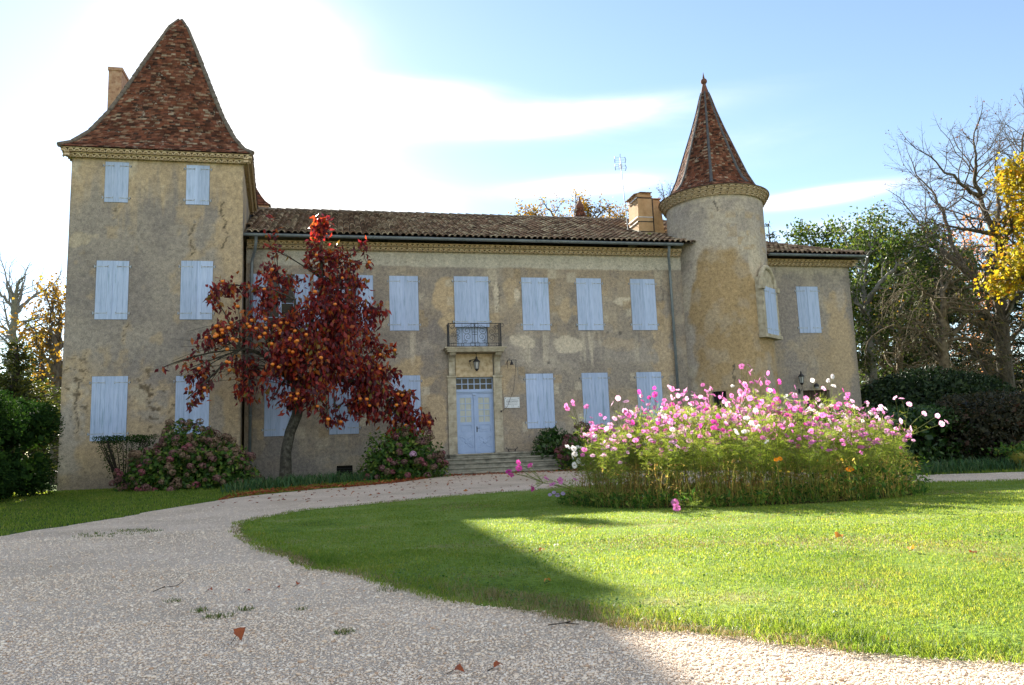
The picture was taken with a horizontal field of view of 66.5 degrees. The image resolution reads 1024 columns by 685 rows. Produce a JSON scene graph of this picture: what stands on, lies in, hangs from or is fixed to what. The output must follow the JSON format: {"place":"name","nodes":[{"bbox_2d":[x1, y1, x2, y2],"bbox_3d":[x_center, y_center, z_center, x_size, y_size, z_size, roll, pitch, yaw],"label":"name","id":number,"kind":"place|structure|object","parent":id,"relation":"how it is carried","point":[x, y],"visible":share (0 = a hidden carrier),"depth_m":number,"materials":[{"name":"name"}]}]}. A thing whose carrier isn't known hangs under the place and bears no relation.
{"place":"outdoors","nodes":[
{"label":"outdoors","id":0,"kind":"place"},
{"bbox_2d":[0,470,1023,684],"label":"gravel drive","id":1,"kind":"structure","parent":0,"point":[443,488],"depth_m":4.18,"materials":[{"name":"gravel"}]},
{"bbox_2d":[217,469,724,505],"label":"leaf litter","id":2,"kind":"object","parent":1,"relation":"on","point":[306,488],"visible":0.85,"depth_m":20.30,"materials":[{"name":"green plant"}]},
{"bbox_2d":[0,472,1023,684],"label":"gravel pebbles","id":3,"kind":"object","parent":1,"relation":"on","point":[585,665],"visible":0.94,"depth_m":3.40,"materials":[{"name":"gravel"}]},
{"bbox_2d":[0,456,1023,535],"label":"ground","id":4,"kind":"structure","parent":0,"point":[13,529],"depth_m":16.40,"materials":[{"name":"green plant"}]},
{"bbox_2d":[0,336,60,476],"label":"yew tree","id":5,"kind":"object","parent":4,"relation":"on","point":[15,381],"visible":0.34,"depth_m":32.38,"materials":[{"name":"green plant"}]},
{"bbox_2d":[0,387,65,499],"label":"clipped hedge","id":6,"kind":"object","parent":4,"relation":"on","point":[24,424],"visible":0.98,"depth_m":20.50,"materials":[{"name":"green plant"}]},
{"bbox_2d":[0,253,65,385],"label":"bare tree","id":7,"kind":"object","parent":4,"relation":"on","point":[15,306],"visible":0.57,"depth_m":46.03,"materials":[{"name":"brown plant"}]},
{"bbox_2d":[0,273,66,484],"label":"broadleaf tree","id":8,"kind":"object","parent":4,"relation":"on","point":[53,346],"visible":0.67,"depth_m":40.13,"materials":[{"name":"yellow plant"}]},
{"bbox_2d":[92,434,157,487],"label":"topiary shrub","id":9,"kind":"object","parent":4,"relation":"on","point":[112,465],"visible":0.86,"depth_m":23.51,"materials":[{"name":"green plant"}]},
{"bbox_2d":[108,418,262,491],"bbox_3d":[-9.205,3.295,22.421,4.226,2.277,2.550,0,-8,-12],"label":"hydrangea bush","id":10,"kind":"object","parent":4,"relation":"on","point":[181,465],"visible":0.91,"depth_m":21.78,"materials":[{"name":"green plant"}]},
{"bbox_2d":[154,213,436,478],"bbox_3d":[-6.525,0.010,24.326,8.447,8.786,3.307,0,-8,-12],"label":"persimmon tree","id":11,"kind":"object","parent":4,"relation":"on","point":[338,331],"visible":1,"depth_m":24.39,"materials":[{"name":"red plant"}]},
{"bbox_2d":[218,469,373,493],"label":"border plants","id":12,"kind":"object","parent":4,"relation":"on","point":[263,483],"visible":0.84,"depth_m":21.75,"materials":[{"name":"green plant"}]},
{"bbox_2d":[356,423,450,479],"bbox_3d":[-3.442,3.498,24.524,3.032,1.976,2.314,0,-8,-12],"label":"hydrangea bush","id":13,"kind":"object","parent":4,"relation":"on","point":[401,458],"visible":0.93,"depth_m":24.09,"materials":[{"name":"green plant"}]},
{"bbox_2d":[57,18,867,490],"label":"manor house","id":14,"kind":"structure","parent":4,"relation":"on","point":[705,282],"depth_m":28.57,"materials":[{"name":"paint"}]},
{"bbox_2d":[87,376,130,440],"bbox_3d":[-12.855,2.107,24.961,1.229,2.060,0.229,0,-8,-12],"label":"window","id":15,"kind":"structure","parent":14,"relation":"in","point":[109,393],"depth_m":24.88,"materials":[{"name":"blue paint"}]},
{"bbox_2d":[92,260,131,319],"bbox_3d":[-13.041,-1.699,25.507,1.154,1.960,0.228,0,-8,-12],"label":"window","id":16,"kind":"structure","parent":14,"relation":"in","point":[112,277],"depth_m":25.41,"materials":[{"name":"blue paint"}]},
{"bbox_2d":[101,162,131,202],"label":"window","id":17,"kind":"structure","parent":14,"relation":"in","point":[116,173],"depth_m":25.95,"materials":[{"name":"blue paint"}]},
{"bbox_2d":[172,376,210,433],"bbox_3d":[-10.407,2.023,25.434,1.211,1.890,0.081,0,-8,-12],"label":"window","id":18,"kind":"structure","parent":14,"relation":"in","point":[202,411],"depth_m":25.40,"materials":[{"name":"blue paint"}]},
{"bbox_2d":[177,261,215,319],"bbox_3d":[-10.496,-1.743,25.995,1.175,1.989,0.081,0,-8,-12],"label":"window","id":19,"kind":"structure","parent":14,"relation":"in","point":[194,274],"depth_m":25.96,"materials":[{"name":"blue paint"}]},
{"bbox_2d":[183,165,211,204],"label":"window","id":20,"kind":"structure","parent":14,"relation":"in","point":[197,176],"depth_m":26.49,"materials":[{"name":"blue paint"}]},
{"bbox_2d":[261,377,291,436],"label":"window","id":21,"kind":"structure","parent":14,"relation":"in","point":[274,425],"depth_m":26.82,"materials":[{"name":"blue paint"}]},
{"bbox_2d":[249,274,309,330],"bbox_3d":[-8.154,-1.398,27.477,2.039,2.030,0.286,0,-8,-12],"label":"window","id":22,"kind":"structure","parent":14,"relation":"in","point":[289,303],"depth_m":27.55,"materials":[{"name":"blue paint"}]},
{"bbox_2d":[314,275,372,330],"bbox_3d":[-6.023,-1.409,27.943,2.081,2.030,0.286,0,-8,-12],"label":"window","id":23,"kind":"structure","parent":14,"relation":"in","point":[367,292],"depth_m":28.08,"materials":[{"name":"blue paint"}]},
{"bbox_2d":[327,376,360,434],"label":"window","id":24,"kind":"structure","parent":14,"relation":"in","point":[351,427],"depth_m":27.30,"materials":[{"name":"blue paint"}]},
{"bbox_2d":[387,276,420,330],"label":"window","id":25,"kind":"structure","parent":14,"relation":"in","point":[403,290],"depth_m":28.34,"materials":[{"name":"blue paint"}]},
{"bbox_2d":[388,375,422,429],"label":"window","id":26,"kind":"structure","parent":14,"relation":"in","point":[412,382],"depth_m":27.93,"materials":[{"name":"blue paint"}]},
{"bbox_2d":[451,276,491,346],"bbox_3d":[-1.494,-1.112,28.896,1.464,2.682,0.262,0,-8,-12],"label":"window","id":27,"kind":"structure","parent":14,"relation":"in","point":[471,293],"depth_m":28.83,"materials":[{"name":"blue paint"}]},
{"bbox_2d":[456,377,494,453],"bbox_3d":[-1.346,2.644,28.403,1.390,2.760,0.139,0,-8,-12],"label":"door","id":28,"kind":"structure","parent":14,"relation":"in","point":[475,414],"depth_m":28.40,"materials":[{"name":"blue paint"}]},
{"bbox_2d":[519,277,551,329],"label":"window","id":29,"kind":"structure","parent":14,"relation":"in","point":[535,293],"depth_m":29.39,"materials":[{"name":"blue paint"}]},
{"bbox_2d":[523,373,556,428],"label":"window","id":30,"kind":"structure","parent":14,"relation":"in","point":[539,387],"depth_m":28.87,"materials":[{"name":"blue paint"}]},
{"bbox_2d":[574,278,605,329],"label":"window","id":31,"kind":"structure","parent":14,"relation":"in","point":[589,294],"depth_m":29.84,"materials":[{"name":"blue paint"}]},
{"bbox_2d":[579,373,611,426],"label":"window","id":32,"kind":"structure","parent":14,"relation":"in","point":[594,385],"depth_m":29.34,"materials":[{"name":"blue paint"}]},
{"bbox_2d":[628,279,658,329],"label":"window","id":33,"kind":"structure","parent":14,"relation":"in","point":[643,299],"depth_m":30.31,"materials":[{"name":"blue paint"}]},
{"bbox_2d":[634,372,662,421],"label":"window","id":34,"kind":"structure","parent":14,"relation":"in","point":[645,380],"depth_m":29.83,"materials":[{"name":"blue paint"}]},
{"bbox_2d":[754,265,782,340],"bbox_3d":[9.903,-1.583,30.276,0.420,2.910,1.560,-9,-11,41],"label":"window","id":35,"kind":"structure","parent":14,"relation":"in","point":[766,288],"depth_m":29.97,"materials":[{"name":"blue paint"}]},
{"bbox_2d":[794,286,822,332],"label":"window","id":36,"kind":"structure","parent":14,"relation":"in","point":[807,297],"depth_m":31.81,"materials":[{"name":"blue paint"}]},
{"bbox_2d":[803,390,828,419],"bbox_3d":[12.225,3.233,31.307,1.180,2.630,0.080,0,-8,-12],"label":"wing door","id":37,"kind":"structure","parent":14,"relation":"in","point":[811,394],"depth_m":31.42,"materials":[{"name":"brown wood"}]},
{"bbox_2d":[530,425,569,463],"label":"laurel shrub","id":38,"kind":"object","parent":4,"relation":"on","point":[549,440],"visible":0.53,"depth_m":27.58,"materials":[{"name":"green plant"}]},
{"bbox_2d":[508,188,628,217],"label":"broadleaf tree","id":39,"kind":"object","parent":4,"relation":"on","point":[587,209],"visible":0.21,"depth_m":66.14,"materials":[{"name":"orange plant"}]},
{"bbox_2d":[553,421,627,471],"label":"hydrangea bush","id":40,"kind":"object","parent":4,"relation":"on","point":[564,458],"visible":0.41,"depth_m":26.14,"materials":[{"name":"green plant"}]},
{"bbox_2d":[778,215,868,321],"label":"broadleaf tree","id":41,"kind":"object","parent":4,"relation":"on","point":[825,243],"visible":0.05,"depth_m":59.23,"materials":[{"name":"green plant"}]},
{"bbox_2d":[784,403,988,469],"bbox_3d":[10.236,2.645,21.444,5.596,1.904,3.386,0,-8,-12],"label":"laurel hedge","id":42,"kind":"object","parent":4,"relation":"on","point":[927,451],"visible":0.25,"depth_m":20.59,"materials":[{"name":"green plant"}]},
{"bbox_2d":[824,196,958,394],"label":"broadleaf tree","id":43,"kind":"object","parent":4,"relation":"on","point":[860,282],"visible":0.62,"depth_m":40.59,"materials":[{"name":"green plant"}]},
{"bbox_2d":[843,220,989,388],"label":"broadleaf tree","id":44,"kind":"object","parent":4,"relation":"on","point":[905,358],"visible":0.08,"depth_m":54.87,"materials":[{"name":"green plant"}]},
{"bbox_2d":[853,222,980,388],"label":"drooping tree","id":45,"kind":"object","parent":4,"relation":"on","point":[899,359],"visible":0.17,"depth_m":43.16,"materials":[{"name":"green plant"}]},
{"bbox_2d":[842,455,1023,475],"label":"border grass","id":46,"kind":"structure","parent":4,"relation":"on","point":[973,465],"depth_m":18.23,"materials":[{"name":"green plant"}]},
{"bbox_2d":[860,365,1017,437],"bbox_3d":[18.105,3.039,33.493,9.179,4.187,3.680,0,-8,-12],"label":"evergreen shrub","id":47,"kind":"object","parent":4,"relation":"on","point":[916,387],"visible":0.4,"depth_m":32.65,"materials":[{"name":"green plant"}]},
{"bbox_2d":[857,233,1023,391],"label":"drooping tree","id":48,"kind":"object","parent":4,"relation":"on","point":[947,336],"visible":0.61,"depth_m":36.61,"materials":[{"name":"brown plant"}]},
{"bbox_2d":[903,250,986,371],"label":"conifer","id":49,"kind":"object","parent":4,"relation":"on","point":[948,315],"visible":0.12,"depth_m":50.20,"materials":[{"name":"green plant"}]},
{"bbox_2d":[874,85,1023,394],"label":"bare tree","id":50,"kind":"object","parent":4,"relation":"on","point":[979,195],"visible":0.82,"depth_m":38.99,"materials":[{"name":"brown plant"}]},
{"bbox_2d":[915,389,1023,461],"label":"clipped bush","id":51,"kind":"object","parent":4,"relation":"on","point":[1000,418],"visible":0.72,"depth_m":20.38,"materials":[{"name":"green plant"}]},
{"bbox_2d":[940,209,1023,371],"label":"broadleaf tree","id":52,"kind":"object","parent":4,"relation":"on","point":[987,243],"visible":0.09,"depth_m":67.69,"materials":[{"name":"grey plant"}]},
{"bbox_2d":[949,251,1023,391],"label":"conifer","id":53,"kind":"object","parent":4,"relation":"on","point":[1018,310],"visible":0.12,"depth_m":48.81,"materials":[{"name":"green plant"}]},
{"bbox_2d":[973,151,1023,390],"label":"maple tree","id":54,"kind":"object","parent":4,"relation":"on","point":[1012,278],"visible":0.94,"depth_m":35.84,"materials":[{"name":"yellow plant"}]},
{"bbox_2d":[981,441,1023,468],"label":"shrub","id":55,"kind":"object","parent":4,"relation":"on","point":[1016,452],"visible":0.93,"depth_m":18.68,"materials":[{"name":"plant"}]},
{"bbox_2d":[0,0,1023,453],"label":"sky","id":56,"kind":"structure","parent":0,"point":[436,106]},
{"bbox_2d":[0,460,1023,664],"bbox_3d":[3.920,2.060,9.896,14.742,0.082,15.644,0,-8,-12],"label":"lawn","id":57,"kind":"structure","parent":0,"point":[985,631],"depth_m":5.84,"materials":[{"name":"plant"}]},
{"bbox_2d":[390,510,1023,653],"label":"clover","id":58,"kind":"object","parent":57,"relation":"on","point":[846,613],"visible":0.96,"depth_m":5.10,"materials":[{"name":"green plant"}]},
{"bbox_2d":[582,488,911,507],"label":"flowerbed soil","id":59,"kind":"structure","parent":57,"relation":"on","point":[764,501],"depth_m":11.03,"materials":[{"name":"brown soil"}]},
{"bbox_2d":[505,460,593,501],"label":"cosmos plant","id":60,"kind":"object","parent":59,"relation":"on","point":[518,467],"visible":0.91,"depth_m":11.38,"materials":[{"name":"green plant"}]},
{"bbox_2d":[565,428,597,491],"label":"cosmos plant","id":61,"kind":"object","parent":59,"relation":"on","point":[574,454],"visible":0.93,"depth_m":11.83,"materials":[{"name":"green plant"}]},
{"bbox_2d":[579,424,610,497],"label":"cosmos plant","id":62,"kind":"object","parent":59,"relation":"on","point":[583,449],"visible":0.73,"depth_m":11.88,"materials":[{"name":"green plant"}]},
{"bbox_2d":[583,429,628,502],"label":"cosmos plant","id":63,"kind":"object","parent":59,"relation":"on","point":[614,451],"visible":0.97,"depth_m":11.29,"materials":[{"name":"green plant"}]},
{"bbox_2d":[592,412,632,499],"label":"cosmos plant","id":64,"kind":"object","parent":59,"relation":"on","point":[605,417],"visible":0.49,"depth_m":11.93,"materials":[{"name":"green plant"}]},
{"bbox_2d":[597,423,633,502],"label":"cosmos plant","id":65,"kind":"object","parent":59,"relation":"on","point":[614,436],"visible":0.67,"depth_m":11.56,"materials":[{"name":"green plant"}]},
{"bbox_2d":[615,407,647,490],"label":"cosmos plant","id":66,"kind":"object","parent":59,"relation":"on","point":[630,430],"visible":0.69,"depth_m":12.34,"materials":[{"name":"green plant"}]},
{"bbox_2d":[623,386,663,488],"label":"cosmos plant","id":67,"kind":"object","parent":59,"relation":"on","point":[648,397],"visible":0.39,"depth_m":12.80,"materials":[{"name":"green plant"}]},
{"bbox_2d":[631,427,667,491],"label":"cosmos plant","id":68,"kind":"object","parent":59,"relation":"on","point":[635,440],"visible":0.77,"depth_m":11.54,"materials":[{"name":"green plant"}]},
{"bbox_2d":[640,400,676,489],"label":"cosmos plant","id":69,"kind":"object","parent":59,"relation":"on","point":[663,421],"visible":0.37,"depth_m":12.06,"materials":[{"name":"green plant"}]},
{"bbox_2d":[639,415,689,500],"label":"cosmos plant","id":70,"kind":"object","parent":59,"relation":"on","point":[658,419],"visible":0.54,"depth_m":11.60,"materials":[{"name":"green plant"}]},
{"bbox_2d":[646,421,688,504],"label":"cosmos plant","id":71,"kind":"object","parent":59,"relation":"on","point":[667,448],"visible":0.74,"depth_m":11.19,"materials":[{"name":"green plant"}]},
{"bbox_2d":[655,414,688,499],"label":"cosmos plant","id":72,"kind":"object","parent":59,"relation":"on","point":[672,442],"visible":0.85,"depth_m":11.08,"materials":[{"name":"green plant"}]},
{"bbox_2d":[663,385,696,497],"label":"cosmos plant","id":73,"kind":"object","parent":59,"relation":"on","point":[681,424],"visible":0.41,"depth_m":12.12,"materials":[{"name":"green plant"}]},
{"bbox_2d":[665,412,708,495],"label":"cosmos plant","id":74,"kind":"object","parent":59,"relation":"on","point":[676,415],"visible":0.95,"depth_m":11.00,"materials":[{"name":"green plant"}]},
{"bbox_2d":[680,386,721,498],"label":"cosmos plant","id":75,"kind":"object","parent":59,"relation":"on","point":[692,410],"visible":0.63,"depth_m":11.55,"materials":[{"name":"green plant"}]},
{"bbox_2d":[694,407,745,504],"bbox_3d":[2.841,1.574,10.875,0.696,1.354,0.682,1,-9,-23],"label":"cosmos plant","id":76,"kind":"object","parent":59,"relation":"on","point":[714,427],"visible":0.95,"depth_m":10.81,"materials":[{"name":"green plant"}]},
{"bbox_2d":[700,409,747,499],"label":"cosmos plant","id":77,"kind":"object","parent":59,"relation":"on","point":[724,411],"visible":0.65,"depth_m":10.99,"materials":[{"name":"green plant"}]},
{"bbox_2d":[713,402,755,498],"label":"cosmos plant","id":78,"kind":"object","parent":59,"relation":"on","point":[733,420],"visible":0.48,"depth_m":11.51,"materials":[{"name":"green plant"}]},
{"bbox_2d":[712,364,761,492],"bbox_3d":[3.508,1.371,12.274,0.981,2.112,0.382,-2,-8,-1],"label":"cosmos plant","id":79,"kind":"object","parent":59,"relation":"on","point":[746,391],"visible":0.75,"depth_m":12.37,"materials":[{"name":"green plant"}]},
{"bbox_2d":[562,450,920,508],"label":"dry undergrowth","id":80,"kind":"object","parent":59,"relation":"on","point":[630,481],"visible":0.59,"depth_m":11.15,"materials":[{"name":"green plant"}]},
{"bbox_2d":[553,455,933,508],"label":"weeds","id":81,"kind":"object","parent":59,"relation":"on","point":[923,488],"visible":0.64,"depth_m":10.89,"materials":[{"name":"green plant"}]},
{"bbox_2d":[724,408,773,501],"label":"cosmos plant","id":82,"kind":"object","parent":59,"relation":"on","point":[744,432],"visible":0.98,"depth_m":10.67,"materials":[{"name":"green plant"}]},
{"bbox_2d":[732,407,779,498],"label":"cosmos plant","id":83,"kind":"object","parent":59,"relation":"on","point":[762,437],"visible":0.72,"depth_m":10.81,"materials":[{"name":"green plant"}]},
{"bbox_2d":[741,397,785,501],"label":"cosmos plant","id":84,"kind":"object","parent":59,"relation":"on","point":[779,425],"visible":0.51,"depth_m":11.05,"materials":[{"name":"green plant"}]},
{"bbox_2d":[747,395,793,498],"bbox_3d":[3.637,1.466,10.867,0.708,1.508,0.666,-2,-8,-3],"label":"cosmos plant","id":85,"kind":"object","parent":59,"relation":"on","point":[749,398],"visible":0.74,"depth_m":10.86,"materials":[{"name":"green plant"}]},
{"bbox_2d":[752,387,796,487],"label":"cosmos plant","id":86,"kind":"object","parent":59,"relation":"on","point":[777,412],"visible":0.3,"depth_m":11.66,"materials":[{"name":"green plant"}]},
{"bbox_2d":[755,419,797,487],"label":"cosmos plant","id":87,"kind":"object","parent":59,"relation":"on","point":[787,464],"visible":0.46,"depth_m":11.22,"materials":[{"name":"green plant"}]},
{"bbox_2d":[760,388,797,490],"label":"cosmos plant","id":88,"kind":"object","parent":59,"relation":"on","point":[769,390],"visible":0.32,"depth_m":11.47,"materials":[{"name":"green plant"}]},
{"bbox_2d":[766,405,813,495],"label":"cosmos plant","id":89,"kind":"object","parent":59,"relation":"on","point":[794,408],"visible":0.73,"depth_m":11.20,"materials":[{"name":"green plant"}]},
{"bbox_2d":[773,386,811,488],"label":"cosmos plant","id":90,"kind":"object","parent":59,"relation":"on","point":[789,406],"visible":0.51,"depth_m":12.16,"materials":[{"name":"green plant"}]},
{"bbox_2d":[785,423,835,501],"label":"cosmos plant","id":91,"kind":"object","parent":59,"relation":"on","point":[809,438],"visible":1,"depth_m":10.74,"materials":[{"name":"green plant"}]},
{"bbox_2d":[796,412,842,499],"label":"cosmos plant","id":92,"kind":"object","parent":59,"relation":"on","point":[821,432],"visible":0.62,"depth_m":11.01,"materials":[{"name":"green plant"}]},
{"bbox_2d":[804,374,839,487],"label":"cosmos plant","id":93,"kind":"object","parent":59,"relation":"on","point":[821,405],"visible":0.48,"depth_m":12.37,"materials":[{"name":"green plant"}]},
{"bbox_2d":[805,412,840,496],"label":"cosmos plant","id":94,"kind":"object","parent":59,"relation":"on","point":[822,414],"visible":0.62,"depth_m":11.45,"materials":[{"name":"green plant"}]},
{"bbox_2d":[823,392,861,491],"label":"cosmos plant","id":95,"kind":"object","parent":59,"relation":"on","point":[847,394],"visible":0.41,"depth_m":12.13,"materials":[{"name":"green plant"}]},
{"bbox_2d":[832,396,872,492],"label":"cosmos plant","id":96,"kind":"object","parent":59,"relation":"on","point":[848,404],"visible":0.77,"depth_m":11.44,"materials":[{"name":"green plant"}]},
{"bbox_2d":[833,425,881,498],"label":"cosmos plant","id":97,"kind":"object","parent":59,"relation":"on","point":[858,452],"visible":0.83,"depth_m":11.02,"materials":[{"name":"green plant"}]},
{"bbox_2d":[851,424,890,494],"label":"cosmos plant","id":98,"kind":"object","parent":59,"relation":"on","point":[862,446],"visible":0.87,"depth_m":11.05,"materials":[{"name":"green plant"}]},
{"bbox_2d":[852,407,907,492],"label":"cosmos plant","id":99,"kind":"object","parent":59,"relation":"on","point":[876,428],"visible":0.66,"depth_m":11.42,"materials":[{"name":"green plant"}]},
{"bbox_2d":[859,412,915,489],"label":"cosmos plant","id":100,"kind":"object","parent":59,"relation":"on","point":[898,447],"visible":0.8,"depth_m":11.54,"materials":[{"name":"green plant"}]},
{"bbox_2d":[864,416,914,478],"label":"cosmos plant","id":101,"kind":"object","parent":59,"relation":"on","point":[888,429],"visible":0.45,"depth_m":11.73,"materials":[{"name":"green plant"}]},
{"bbox_2d":[873,396,947,478],"bbox_3d":[6.538,1.635,12.823,1.650,1.529,0.364,0,-8,-12],"label":"cosmos plant","id":102,"kind":"object","parent":59,"relation":"on","point":[924,413],"visible":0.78,"depth_m":12.86,"materials":[{"name":"white plant"}]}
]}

